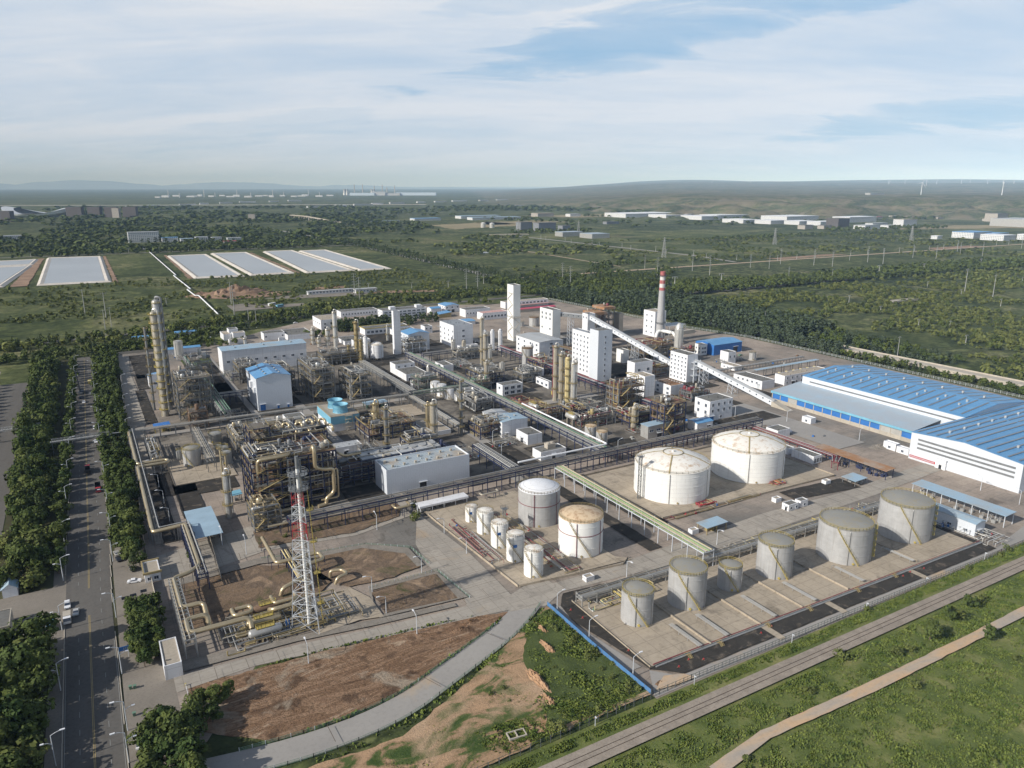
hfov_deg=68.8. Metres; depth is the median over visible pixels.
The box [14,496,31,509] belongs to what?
roadside tree
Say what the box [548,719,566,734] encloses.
bush
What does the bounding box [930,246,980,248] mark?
open field
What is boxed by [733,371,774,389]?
workshop
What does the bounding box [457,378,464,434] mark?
vent stack
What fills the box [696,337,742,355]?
warehouse
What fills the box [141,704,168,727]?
roadside tree
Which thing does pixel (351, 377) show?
process unit
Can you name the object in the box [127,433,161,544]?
pipe rack
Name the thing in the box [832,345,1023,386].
highway bridge
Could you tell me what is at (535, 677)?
earth mound
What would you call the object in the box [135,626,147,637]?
roadside tree
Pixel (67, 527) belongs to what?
roadside tree
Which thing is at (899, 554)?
pipe walkway
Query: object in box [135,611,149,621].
roadside tree
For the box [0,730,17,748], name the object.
bush
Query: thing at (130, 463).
roadside tree
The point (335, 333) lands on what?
distillation column
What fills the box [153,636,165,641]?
roadside tree
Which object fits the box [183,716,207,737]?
roadside tree
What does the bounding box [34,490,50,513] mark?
poplar tree
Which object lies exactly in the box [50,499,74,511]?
roadside tree
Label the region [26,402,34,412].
poplar tree
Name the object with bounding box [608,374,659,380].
gravel bed
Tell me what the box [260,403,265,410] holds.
door
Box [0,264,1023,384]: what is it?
scrub woodland
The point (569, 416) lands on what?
horizontal drum
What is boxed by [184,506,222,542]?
shelter roof
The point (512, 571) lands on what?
white tank slab
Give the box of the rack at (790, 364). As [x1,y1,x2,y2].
[754,359,818,376]
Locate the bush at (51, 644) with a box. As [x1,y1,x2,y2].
[6,636,59,659]
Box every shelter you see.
[168,345,200,354]
[437,310,450,317]
[460,318,475,323]
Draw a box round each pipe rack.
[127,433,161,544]
[129,393,412,438]
[168,576,198,658]
[180,523,209,591]
[183,356,231,424]
[191,427,216,471]
[212,389,249,404]
[232,371,245,382]
[280,548,311,591]
[287,417,762,536]
[358,360,416,403]
[382,406,420,433]
[405,352,608,461]
[408,395,464,435]
[411,383,474,403]
[421,345,490,360]
[472,442,519,483]
[497,345,656,407]
[554,465,713,565]
[576,501,879,606]
[603,424,841,469]
[701,356,804,376]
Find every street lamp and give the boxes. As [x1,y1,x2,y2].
[39,728,64,765]
[50,601,68,629]
[51,657,67,690]
[52,554,69,580]
[101,593,121,617]
[105,647,127,673]
[109,701,134,730]
[109,732,136,762]
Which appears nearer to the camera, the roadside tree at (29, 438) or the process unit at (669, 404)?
the roadside tree at (29, 438)
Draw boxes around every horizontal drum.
[246,610,280,627]
[248,620,282,643]
[253,597,282,612]
[529,400,538,408]
[565,411,576,428]
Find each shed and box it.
[306,288,353,294]
[353,287,376,292]
[771,382,940,442]
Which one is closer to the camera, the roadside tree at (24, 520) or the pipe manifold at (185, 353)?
the roadside tree at (24, 520)
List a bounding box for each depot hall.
[802,365,1023,428]
[908,403,1023,493]
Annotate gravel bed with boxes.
[129,354,156,378]
[134,374,149,389]
[135,390,156,423]
[145,472,179,542]
[155,472,197,496]
[172,483,204,517]
[184,362,219,373]
[195,476,238,492]
[203,382,231,392]
[210,375,252,418]
[261,406,295,415]
[291,385,301,394]
[292,395,301,403]
[339,482,392,508]
[359,410,370,416]
[363,333,392,343]
[363,357,399,365]
[376,366,401,378]
[390,377,452,388]
[429,339,442,345]
[454,401,492,413]
[455,421,476,430]
[456,369,498,376]
[462,473,503,485]
[471,441,542,469]
[489,377,527,389]
[508,390,541,399]
[523,380,564,387]
[524,442,571,452]
[550,479,661,550]
[561,524,995,672]
[567,474,667,526]
[601,438,638,450]
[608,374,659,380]
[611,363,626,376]
[612,346,669,366]
[674,385,712,401]
[681,380,718,387]
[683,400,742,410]
[713,411,780,423]
[715,379,771,396]
[780,478,859,499]
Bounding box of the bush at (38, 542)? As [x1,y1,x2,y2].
[24,534,48,549]
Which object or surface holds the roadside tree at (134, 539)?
on the shaded ground at (62, 375)
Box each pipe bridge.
[0,423,39,431]
[50,431,110,454]
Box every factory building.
[3,235,21,240]
[127,231,159,242]
[161,237,177,242]
[195,236,207,242]
[226,237,241,239]
[410,217,440,220]
[455,215,499,218]
[467,216,520,219]
[531,213,553,216]
[555,231,582,236]
[565,213,580,216]
[580,232,609,238]
[603,221,618,223]
[604,212,671,217]
[648,214,691,217]
[681,215,719,219]
[699,214,748,218]
[722,218,759,222]
[754,219,783,223]
[761,215,818,219]
[784,220,812,224]
[797,224,812,228]
[807,220,825,224]
[817,225,831,228]
[826,218,849,226]
[832,216,876,222]
[853,224,879,228]
[865,193,883,194]
[865,222,887,224]
[931,235,941,238]
[951,230,991,238]
[980,233,1015,240]
[986,232,1008,233]
[989,217,1023,226]
[1017,234,1023,239]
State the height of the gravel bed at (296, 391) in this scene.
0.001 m
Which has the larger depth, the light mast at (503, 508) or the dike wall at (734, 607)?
the light mast at (503, 508)
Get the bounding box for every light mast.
[500,505,507,517]
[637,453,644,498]
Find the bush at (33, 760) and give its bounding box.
[14,744,44,767]
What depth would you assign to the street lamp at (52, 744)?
185.04 m
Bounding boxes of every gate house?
[0,608,13,631]
[140,557,161,582]
[159,636,182,679]
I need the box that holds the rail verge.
[493,542,1023,767]
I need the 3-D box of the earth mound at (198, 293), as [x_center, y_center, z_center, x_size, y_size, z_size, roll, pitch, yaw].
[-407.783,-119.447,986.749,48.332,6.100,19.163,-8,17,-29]
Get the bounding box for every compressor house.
[218,339,306,373]
[245,363,292,410]
[375,445,469,493]
[401,328,429,350]
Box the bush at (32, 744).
[0,735,49,767]
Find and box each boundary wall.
[118,343,215,429]
[210,537,221,580]
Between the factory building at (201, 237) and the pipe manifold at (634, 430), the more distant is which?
the factory building at (201, 237)
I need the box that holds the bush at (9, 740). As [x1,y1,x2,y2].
[0,727,24,755]
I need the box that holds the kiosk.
[0,577,18,598]
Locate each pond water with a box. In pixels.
[0,260,32,264]
[0,266,26,282]
[44,257,104,283]
[172,255,236,276]
[216,253,286,273]
[269,251,345,270]
[305,250,382,268]
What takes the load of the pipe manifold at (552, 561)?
on the ground at (140, 267)
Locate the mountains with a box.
[0,180,504,189]
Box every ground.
[0,187,1023,767]
[0,358,142,767]
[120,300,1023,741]
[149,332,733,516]
[189,612,506,741]
[309,606,649,767]
[523,609,646,728]
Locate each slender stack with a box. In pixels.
[216,446,224,502]
[221,451,227,471]
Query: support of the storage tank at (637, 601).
on the ground at (140, 267)
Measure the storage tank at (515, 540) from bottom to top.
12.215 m
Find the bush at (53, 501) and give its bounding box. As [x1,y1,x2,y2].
[37,496,57,512]
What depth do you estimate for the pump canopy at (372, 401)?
489.66 m
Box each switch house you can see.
[282,412,306,426]
[331,440,361,455]
[421,324,431,332]
[497,380,522,395]
[521,366,543,376]
[536,376,551,388]
[766,424,789,437]
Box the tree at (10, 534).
[0,530,14,551]
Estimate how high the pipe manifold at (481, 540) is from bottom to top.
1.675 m
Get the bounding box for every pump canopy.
[153,421,169,433]
[232,489,242,501]
[362,399,387,407]
[415,492,468,512]
[696,516,727,534]
[841,472,866,485]
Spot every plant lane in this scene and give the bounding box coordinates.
[150,397,406,436]
[201,349,261,416]
[292,394,405,501]
[391,343,435,362]
[421,405,538,472]
[437,325,521,358]
[501,319,669,370]
[511,476,527,482]
[542,393,598,403]
[560,433,604,456]
[640,400,713,425]
[664,416,790,446]
[707,359,813,378]
[732,403,863,448]
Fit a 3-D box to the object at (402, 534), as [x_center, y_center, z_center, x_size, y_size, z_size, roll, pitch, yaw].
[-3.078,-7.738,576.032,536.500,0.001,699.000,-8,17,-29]
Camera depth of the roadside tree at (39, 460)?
365.78 m
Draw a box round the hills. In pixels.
[470,179,1023,220]
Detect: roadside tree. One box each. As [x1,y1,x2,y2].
[0,566,8,588]
[0,620,24,647]
[0,642,42,680]
[0,668,32,694]
[0,684,35,703]
[0,693,24,720]
[0,716,11,742]
[0,748,23,767]
[2,537,26,556]
[2,714,24,739]
[4,494,16,507]
[5,505,30,519]
[6,543,27,564]
[7,462,20,473]
[7,469,24,487]
[7,543,39,573]
[8,719,43,748]
[9,524,19,534]
[11,415,32,434]
[11,434,33,447]
[11,492,34,505]
[11,519,23,526]
[12,457,30,471]
[12,483,25,496]
[13,527,28,539]
[14,420,28,428]
[14,432,36,447]
[14,447,31,460]
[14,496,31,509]
[15,412,30,429]
[15,423,38,435]
[15,508,45,527]
[16,610,60,641]
[16,685,39,699]
[17,474,39,486]
[18,668,58,698]
[18,696,55,733]
[18,698,45,721]
[19,517,31,531]
[21,648,60,691]
[22,635,50,650]
[23,521,36,528]
[24,393,39,400]
[24,483,38,495]
[25,451,48,469]
[26,426,41,439]
[27,468,42,478]
[28,453,45,470]
[29,425,48,434]
[29,524,42,536]
[29,545,50,559]
[29,558,43,573]
[30,465,38,469]
[30,477,49,493]
[32,505,49,519]
[33,413,52,422]
[33,429,54,441]
[33,510,45,524]
[35,402,44,410]
[36,432,50,444]
[37,392,47,402]
[39,404,53,416]
[42,403,56,413]
[47,522,66,540]
[49,555,68,573]
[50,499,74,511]
[50,538,68,549]
[50,546,67,559]
[51,519,71,531]
[52,479,72,491]
[58,470,71,478]
[99,473,114,483]
[106,503,116,516]
[106,509,119,523]
[108,522,125,534]
[110,487,133,499]
[111,441,125,449]
[112,491,123,500]
[113,532,128,547]
[114,500,131,510]
[115,495,131,509]
[116,508,127,518]
[118,505,146,517]
[118,511,141,524]
[118,523,141,538]
[118,536,140,546]
[118,540,135,562]
[120,457,136,472]
[121,540,138,559]
[122,476,144,488]
[122,520,134,531]
[123,629,136,640]
[124,600,135,613]
[124,608,140,618]
[124,634,131,644]
[126,603,139,612]
[126,720,155,745]
[127,609,139,623]
[127,633,142,652]
[128,486,139,500]
[129,639,148,656]
[130,550,147,565]
[134,745,163,767]
[135,524,146,538]
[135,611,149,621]
[135,618,153,628]
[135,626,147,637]
[136,605,151,617]
[136,647,152,666]
[136,731,153,754]
[138,631,153,641]
[140,609,159,619]
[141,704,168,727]
[142,593,153,601]
[144,727,162,750]
[147,705,176,726]
[148,627,154,636]
[149,617,161,626]
[149,642,159,655]
[150,624,165,642]
[151,760,166,767]
[152,732,178,766]
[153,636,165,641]
[154,632,165,637]
[154,719,182,757]
[155,708,180,731]
[163,710,190,736]
[164,758,183,767]
[166,734,199,765]
[171,752,183,765]
[172,737,208,753]
[176,726,197,740]
[180,699,204,720]
[180,750,204,767]
[183,693,203,715]
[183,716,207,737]
[184,756,206,767]
[189,687,207,702]
[199,702,223,721]
[204,683,229,707]
[221,679,234,693]
[924,617,943,639]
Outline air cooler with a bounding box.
[356,439,440,479]
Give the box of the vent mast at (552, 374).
[552,343,554,396]
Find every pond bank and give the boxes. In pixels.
[0,259,37,266]
[0,265,31,286]
[37,256,111,285]
[167,254,243,278]
[211,252,293,275]
[263,250,354,272]
[298,249,390,270]
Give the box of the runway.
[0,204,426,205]
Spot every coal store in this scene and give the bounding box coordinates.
[350,193,374,195]
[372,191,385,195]
[396,192,435,194]
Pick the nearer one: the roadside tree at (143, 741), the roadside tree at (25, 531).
the roadside tree at (143, 741)
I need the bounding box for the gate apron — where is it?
[0,588,52,634]
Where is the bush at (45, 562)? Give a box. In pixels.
[25,551,55,569]
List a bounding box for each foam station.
[785,444,794,454]
[791,447,821,463]
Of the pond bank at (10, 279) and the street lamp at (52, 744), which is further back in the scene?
the pond bank at (10, 279)
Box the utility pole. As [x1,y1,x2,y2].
[229,285,235,314]
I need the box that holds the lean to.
[457,343,477,346]
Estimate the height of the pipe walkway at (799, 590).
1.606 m
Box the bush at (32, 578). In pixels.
[17,567,45,592]
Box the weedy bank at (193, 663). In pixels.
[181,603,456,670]
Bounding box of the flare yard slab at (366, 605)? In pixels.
[301,587,382,634]
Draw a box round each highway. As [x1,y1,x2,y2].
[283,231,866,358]
[681,270,951,293]
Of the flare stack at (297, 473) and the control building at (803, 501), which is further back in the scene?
the control building at (803, 501)
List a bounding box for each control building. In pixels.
[151,373,157,388]
[482,409,508,416]
[492,412,527,437]
[695,342,706,355]
[782,500,798,511]
[795,497,807,507]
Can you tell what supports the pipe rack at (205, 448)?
on the ground at (140, 267)
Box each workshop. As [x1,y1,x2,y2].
[338,335,369,344]
[390,327,412,334]
[460,306,489,316]
[477,309,506,319]
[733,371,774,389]
[775,366,823,385]
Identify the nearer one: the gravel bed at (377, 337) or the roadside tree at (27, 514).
the roadside tree at (27, 514)
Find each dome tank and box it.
[634,446,710,504]
[711,429,786,483]
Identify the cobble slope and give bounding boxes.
[169,544,423,584]
[369,571,467,617]
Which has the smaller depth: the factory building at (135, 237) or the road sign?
the road sign
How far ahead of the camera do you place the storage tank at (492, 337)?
655.23 m
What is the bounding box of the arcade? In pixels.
[520,305,555,312]
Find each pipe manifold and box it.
[172,351,200,360]
[222,370,243,382]
[225,408,248,418]
[355,439,381,451]
[443,356,471,367]
[449,519,502,563]
[459,444,478,460]
[486,433,517,446]
[494,513,580,572]
[557,396,603,410]
[588,579,657,611]
[625,425,640,433]
[663,493,760,520]
[694,499,716,506]
[695,502,871,561]
[713,356,743,364]
[768,478,785,485]
[936,520,1009,545]
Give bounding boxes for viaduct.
[291,215,346,223]
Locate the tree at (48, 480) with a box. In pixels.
[40,474,53,485]
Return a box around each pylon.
[661,237,666,257]
[772,228,777,244]
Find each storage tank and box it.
[173,339,183,356]
[176,448,182,459]
[181,443,201,466]
[208,429,222,443]
[213,442,221,454]
[218,443,228,456]
[221,448,232,464]
[363,336,368,358]
[370,341,383,359]
[426,364,430,371]
[430,380,439,393]
[436,382,445,396]
[444,387,453,399]
[451,339,454,357]
[461,340,465,356]
[465,501,477,522]
[476,504,493,534]
[490,329,494,350]
[490,516,508,548]
[498,329,501,349]
[499,361,505,370]
[506,527,524,562]
[518,476,559,527]
[521,345,532,365]
[524,541,543,577]
[529,315,538,326]
[558,502,603,557]
[584,422,596,438]
[596,428,607,443]
[621,578,653,627]
[667,555,707,610]
[674,323,683,347]
[717,556,742,591]
[748,351,756,360]
[755,530,794,579]
[815,507,877,566]
[876,487,938,544]
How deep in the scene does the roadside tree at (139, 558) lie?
283.14 m
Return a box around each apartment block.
[0,211,14,221]
[65,207,84,216]
[87,207,102,216]
[104,207,118,216]
[111,208,120,217]
[122,207,138,216]
[248,214,255,218]
[984,213,1008,221]
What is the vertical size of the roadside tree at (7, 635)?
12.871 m
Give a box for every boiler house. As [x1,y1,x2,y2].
[613,312,622,335]
[643,308,665,336]
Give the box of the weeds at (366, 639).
[264,619,454,665]
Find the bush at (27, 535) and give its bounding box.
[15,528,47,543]
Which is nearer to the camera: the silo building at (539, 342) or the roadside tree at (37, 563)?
the roadside tree at (37, 563)
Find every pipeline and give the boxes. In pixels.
[127,431,208,621]
[131,429,204,571]
[142,248,218,314]
[183,613,253,633]
[229,604,253,619]
[260,536,324,595]
[267,599,296,612]
[268,420,746,534]
[269,592,298,604]
[329,568,347,584]
[391,501,410,517]
[479,488,498,497]
[518,403,606,462]
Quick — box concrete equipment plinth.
[413,420,450,434]
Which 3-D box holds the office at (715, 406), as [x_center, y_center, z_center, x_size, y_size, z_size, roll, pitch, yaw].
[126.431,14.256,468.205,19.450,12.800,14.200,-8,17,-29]
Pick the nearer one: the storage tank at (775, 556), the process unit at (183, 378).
the storage tank at (775, 556)
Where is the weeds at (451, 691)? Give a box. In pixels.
[305,607,542,763]
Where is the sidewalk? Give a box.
[44,546,66,767]
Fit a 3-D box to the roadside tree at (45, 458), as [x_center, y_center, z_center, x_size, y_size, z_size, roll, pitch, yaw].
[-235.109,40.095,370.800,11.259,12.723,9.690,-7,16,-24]
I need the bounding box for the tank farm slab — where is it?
[574,508,972,665]
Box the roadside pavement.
[113,537,180,767]
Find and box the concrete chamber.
[506,728,526,740]
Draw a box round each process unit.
[144,435,163,469]
[171,365,213,420]
[186,348,215,406]
[187,404,208,429]
[226,417,262,453]
[232,357,256,383]
[240,432,339,512]
[243,414,329,471]
[245,419,270,453]
[246,493,282,532]
[259,359,295,389]
[291,419,327,439]
[297,354,335,402]
[316,346,359,365]
[330,438,448,487]
[338,362,372,400]
[352,341,369,355]
[354,408,415,441]
[400,427,438,444]
[401,335,426,354]
[410,372,436,389]
[451,345,479,359]
[454,386,493,411]
[466,364,503,384]
[467,374,491,389]
[468,412,509,439]
[508,395,562,424]
[513,364,541,383]
[526,352,552,374]
[557,400,586,421]
[560,343,571,363]
[571,406,615,429]
[583,308,606,327]
[592,303,615,336]
[605,372,644,414]
[614,402,658,427]
[627,337,673,358]
[650,359,668,376]
[650,394,686,435]
[650,399,682,419]
[668,345,695,357]
[678,383,709,402]
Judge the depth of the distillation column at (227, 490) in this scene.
322.59 m
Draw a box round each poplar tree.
[12,477,22,493]
[15,555,27,576]
[21,392,27,406]
[24,465,33,477]
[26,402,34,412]
[32,446,39,455]
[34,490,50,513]
[119,518,123,528]
[128,552,136,570]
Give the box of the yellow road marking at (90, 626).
[84,368,95,767]
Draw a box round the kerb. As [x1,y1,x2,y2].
[61,361,128,767]
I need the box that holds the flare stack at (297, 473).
[287,456,324,633]
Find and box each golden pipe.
[270,425,286,438]
[282,422,297,433]
[294,421,310,431]
[305,418,320,431]
[318,418,333,430]
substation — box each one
[220,331,231,340]
[227,327,237,332]
[228,337,243,344]
[231,331,245,337]
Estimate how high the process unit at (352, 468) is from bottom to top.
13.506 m
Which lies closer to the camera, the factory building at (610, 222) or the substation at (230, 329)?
the substation at (230, 329)
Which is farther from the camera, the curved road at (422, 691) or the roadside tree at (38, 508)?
the roadside tree at (38, 508)
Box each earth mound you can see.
[185,291,209,296]
[194,284,273,297]
[357,679,379,686]
[392,671,416,680]
[411,659,438,668]
[431,646,450,654]
[441,636,460,643]
[451,625,471,633]
[461,619,478,625]
[526,668,551,692]
[535,623,546,632]
[539,639,554,652]
[541,693,554,704]
[868,444,886,449]
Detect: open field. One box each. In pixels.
[203,291,290,298]
[227,303,304,310]
[266,292,366,298]
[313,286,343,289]
[374,290,433,292]
[433,222,515,228]
[473,220,557,224]
[554,214,604,217]
[767,254,845,259]
[899,225,1023,228]
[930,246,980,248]
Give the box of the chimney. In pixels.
[654,271,694,339]
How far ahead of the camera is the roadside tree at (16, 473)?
350.29 m
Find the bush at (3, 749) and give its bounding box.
[0,746,10,754]
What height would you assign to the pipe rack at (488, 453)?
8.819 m
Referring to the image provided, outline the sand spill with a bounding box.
[657,674,693,688]
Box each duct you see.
[256,449,290,474]
[259,507,295,516]
[309,445,335,507]
[321,468,339,500]
[334,450,360,456]
[666,322,685,329]
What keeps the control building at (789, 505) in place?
on the ground at (140, 267)
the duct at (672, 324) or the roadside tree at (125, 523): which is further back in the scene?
the duct at (672, 324)
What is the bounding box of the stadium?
[1,206,78,216]
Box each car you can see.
[64,599,70,609]
[72,608,79,616]
[113,550,120,555]
[115,556,122,561]
[127,578,141,583]
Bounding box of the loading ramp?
[771,401,792,411]
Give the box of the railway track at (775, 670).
[556,561,1023,767]
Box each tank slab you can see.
[167,452,236,484]
[423,490,632,586]
[584,447,832,517]
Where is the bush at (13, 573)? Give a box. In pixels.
[0,560,20,584]
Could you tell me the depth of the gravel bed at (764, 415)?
466.39 m
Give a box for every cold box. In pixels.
[391,310,401,354]
[506,283,521,340]
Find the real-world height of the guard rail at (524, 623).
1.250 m
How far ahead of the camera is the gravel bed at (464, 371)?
582.12 m
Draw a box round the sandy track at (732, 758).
[709,606,1023,767]
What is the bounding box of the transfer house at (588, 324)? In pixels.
[582,312,594,330]
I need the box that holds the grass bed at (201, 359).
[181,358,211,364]
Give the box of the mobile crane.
[74,370,82,394]
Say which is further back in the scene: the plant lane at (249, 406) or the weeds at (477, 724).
the plant lane at (249, 406)
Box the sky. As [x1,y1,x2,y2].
[0,0,1023,186]
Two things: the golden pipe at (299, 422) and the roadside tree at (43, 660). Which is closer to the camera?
the roadside tree at (43, 660)
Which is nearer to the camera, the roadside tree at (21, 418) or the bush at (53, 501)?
the bush at (53, 501)
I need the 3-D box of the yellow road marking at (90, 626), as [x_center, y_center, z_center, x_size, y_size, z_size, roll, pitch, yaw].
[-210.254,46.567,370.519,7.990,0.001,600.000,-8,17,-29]
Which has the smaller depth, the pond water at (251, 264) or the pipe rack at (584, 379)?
the pipe rack at (584, 379)
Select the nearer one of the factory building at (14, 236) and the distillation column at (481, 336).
the distillation column at (481, 336)
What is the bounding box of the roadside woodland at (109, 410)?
[1,318,1023,763]
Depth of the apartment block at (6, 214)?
3024.30 m
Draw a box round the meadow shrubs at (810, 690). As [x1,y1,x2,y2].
[780,654,1023,764]
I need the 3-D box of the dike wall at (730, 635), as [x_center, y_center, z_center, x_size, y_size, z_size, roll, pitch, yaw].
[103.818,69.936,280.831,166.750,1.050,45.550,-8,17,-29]
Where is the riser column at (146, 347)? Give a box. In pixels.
[142,326,155,409]
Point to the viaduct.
(309, 217)
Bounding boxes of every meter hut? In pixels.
[582,572,594,582]
[688,526,698,534]
[771,496,781,502]
[821,478,830,483]
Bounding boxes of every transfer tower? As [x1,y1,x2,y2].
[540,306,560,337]
[669,349,700,382]
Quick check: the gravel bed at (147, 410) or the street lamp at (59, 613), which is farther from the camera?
the gravel bed at (147, 410)
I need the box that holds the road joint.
[189,466,932,741]
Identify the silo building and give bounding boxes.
[440,319,472,347]
[516,332,562,356]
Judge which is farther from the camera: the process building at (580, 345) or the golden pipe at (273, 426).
the process building at (580, 345)
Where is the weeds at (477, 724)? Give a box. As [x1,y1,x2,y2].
[386,658,531,767]
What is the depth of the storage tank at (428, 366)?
569.18 m
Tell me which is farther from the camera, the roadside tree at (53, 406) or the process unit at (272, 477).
the roadside tree at (53, 406)
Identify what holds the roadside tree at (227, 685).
on the churned ground at (279, 700)
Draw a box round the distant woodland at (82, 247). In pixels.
[0,204,1023,285]
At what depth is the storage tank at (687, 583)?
253.90 m
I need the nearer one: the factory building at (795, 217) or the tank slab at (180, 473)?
the tank slab at (180, 473)
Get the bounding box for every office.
[174,329,194,336]
[261,330,284,340]
[282,328,310,339]
[336,307,377,317]
[359,322,408,334]
[378,304,425,320]
[500,297,549,308]
[516,222,531,229]
[533,222,555,230]
[558,225,570,230]
[694,393,732,419]
[893,219,916,225]
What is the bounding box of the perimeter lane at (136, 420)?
[118,355,163,543]
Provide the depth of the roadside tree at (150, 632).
235.60 m
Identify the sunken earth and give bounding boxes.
[172,564,331,634]
[253,503,400,547]
[316,548,419,586]
[371,574,456,612]
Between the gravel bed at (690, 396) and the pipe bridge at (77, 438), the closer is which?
the pipe bridge at (77, 438)
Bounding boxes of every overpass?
[486,234,528,235]
[888,298,917,302]
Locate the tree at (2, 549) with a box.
[0,538,10,558]
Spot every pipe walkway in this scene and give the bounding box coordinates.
[669,623,701,646]
[695,613,727,635]
[741,595,775,615]
[782,581,815,601]
[831,565,863,582]
[881,547,913,562]
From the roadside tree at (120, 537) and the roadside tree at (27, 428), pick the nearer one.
the roadside tree at (120, 537)
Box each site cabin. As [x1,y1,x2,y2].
[802,415,815,423]
[883,440,899,450]
[896,445,909,455]
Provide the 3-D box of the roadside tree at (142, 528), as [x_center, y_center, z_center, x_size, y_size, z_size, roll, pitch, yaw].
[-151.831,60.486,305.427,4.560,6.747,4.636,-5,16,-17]
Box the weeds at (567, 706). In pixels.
[462,609,638,753]
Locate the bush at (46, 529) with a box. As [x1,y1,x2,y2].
[32,524,55,538]
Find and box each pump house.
[435,361,453,370]
[516,426,541,444]
[532,441,565,460]
[640,419,668,438]
[687,417,713,430]
[720,349,735,362]
[721,362,741,370]
[933,502,986,535]
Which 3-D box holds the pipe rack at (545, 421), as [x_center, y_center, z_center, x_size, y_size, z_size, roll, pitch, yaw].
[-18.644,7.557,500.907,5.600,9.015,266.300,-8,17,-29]
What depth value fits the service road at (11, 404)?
450.84 m
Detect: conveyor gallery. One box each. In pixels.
[561,312,581,343]
[590,315,669,370]
[694,359,776,404]
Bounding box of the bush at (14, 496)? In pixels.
[4,491,27,507]
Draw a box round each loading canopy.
[815,444,895,479]
[912,479,1015,527]
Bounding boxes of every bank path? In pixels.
[10,258,43,286]
[103,256,117,281]
[164,255,192,278]
[251,253,298,272]
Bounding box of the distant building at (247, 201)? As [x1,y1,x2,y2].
[239,201,255,202]
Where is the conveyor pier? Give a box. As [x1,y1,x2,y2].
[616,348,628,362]
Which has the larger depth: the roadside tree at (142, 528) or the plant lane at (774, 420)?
the plant lane at (774, 420)
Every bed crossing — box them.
[756,622,785,639]
[818,598,846,612]
[900,565,927,578]
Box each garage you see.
[427,306,440,313]
[438,302,458,311]
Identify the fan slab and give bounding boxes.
[389,404,424,415]
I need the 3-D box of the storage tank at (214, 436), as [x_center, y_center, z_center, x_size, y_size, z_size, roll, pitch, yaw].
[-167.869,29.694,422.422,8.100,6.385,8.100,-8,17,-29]
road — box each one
[0,283,670,347]
[0,383,27,536]
[7,245,342,257]
[63,357,126,767]
[156,493,513,610]
[172,606,540,767]
[174,581,551,691]
[509,463,941,611]
[519,236,734,261]
[522,250,619,266]
[530,244,1020,276]
[649,526,1023,696]
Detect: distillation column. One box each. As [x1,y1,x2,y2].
[147,308,169,416]
[151,296,173,409]
[220,468,233,518]
[309,326,314,344]
[315,335,320,346]
[324,327,330,345]
[331,309,337,348]
[346,343,350,362]
[352,319,358,361]
[357,337,363,362]
[370,399,379,435]
[381,404,390,447]
[384,324,388,340]
[423,401,429,428]
[428,399,437,433]
[478,315,483,364]
[482,331,487,364]
[483,360,489,387]
[488,344,491,361]
[551,342,559,400]
[557,351,564,403]
[563,354,571,403]
[569,359,577,408]
[631,403,638,427]
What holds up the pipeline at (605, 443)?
on the pipe rack at (545, 421)
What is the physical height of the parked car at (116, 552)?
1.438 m
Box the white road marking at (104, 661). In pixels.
[64,375,125,765]
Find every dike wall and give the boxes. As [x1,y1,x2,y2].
[166,464,237,485]
[427,513,627,586]
[572,542,975,667]
[582,445,834,519]
[654,602,711,643]
[706,589,760,623]
[743,572,802,607]
[793,559,848,589]
[875,541,917,561]
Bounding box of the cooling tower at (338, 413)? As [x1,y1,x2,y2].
[317,397,359,431]
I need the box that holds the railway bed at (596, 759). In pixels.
[538,556,1023,767]
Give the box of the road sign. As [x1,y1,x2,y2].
[119,645,131,654]
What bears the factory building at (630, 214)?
on the ground at (140, 267)
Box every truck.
[63,610,71,624]
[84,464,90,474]
[94,481,100,492]
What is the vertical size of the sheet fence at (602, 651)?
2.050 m
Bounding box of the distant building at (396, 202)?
[389,202,404,203]
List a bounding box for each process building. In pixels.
[572,328,589,375]
[589,327,612,380]
[627,358,652,378]
[633,371,654,396]
[655,377,683,395]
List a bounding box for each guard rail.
[239,623,493,750]
[266,601,540,767]
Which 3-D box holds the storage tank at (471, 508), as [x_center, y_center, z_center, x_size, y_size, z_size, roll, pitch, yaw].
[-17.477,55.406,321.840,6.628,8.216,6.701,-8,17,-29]
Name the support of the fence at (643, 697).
on the rail verge
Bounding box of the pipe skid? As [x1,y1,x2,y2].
[216,589,362,655]
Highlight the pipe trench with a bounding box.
[653,541,982,666]
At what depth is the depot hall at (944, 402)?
465.28 m
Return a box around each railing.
[260,543,428,562]
[369,568,469,597]
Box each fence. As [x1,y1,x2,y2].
[476,540,1022,767]
[547,601,651,694]
[549,298,1023,397]
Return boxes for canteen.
[312,314,340,329]
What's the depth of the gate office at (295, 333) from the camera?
708.80 m
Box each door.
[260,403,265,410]
[420,480,427,486]
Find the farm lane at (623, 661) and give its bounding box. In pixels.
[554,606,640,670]
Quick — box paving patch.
[720,392,737,396]
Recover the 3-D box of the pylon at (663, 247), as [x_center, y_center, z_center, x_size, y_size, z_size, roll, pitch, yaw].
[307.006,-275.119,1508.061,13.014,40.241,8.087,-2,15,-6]

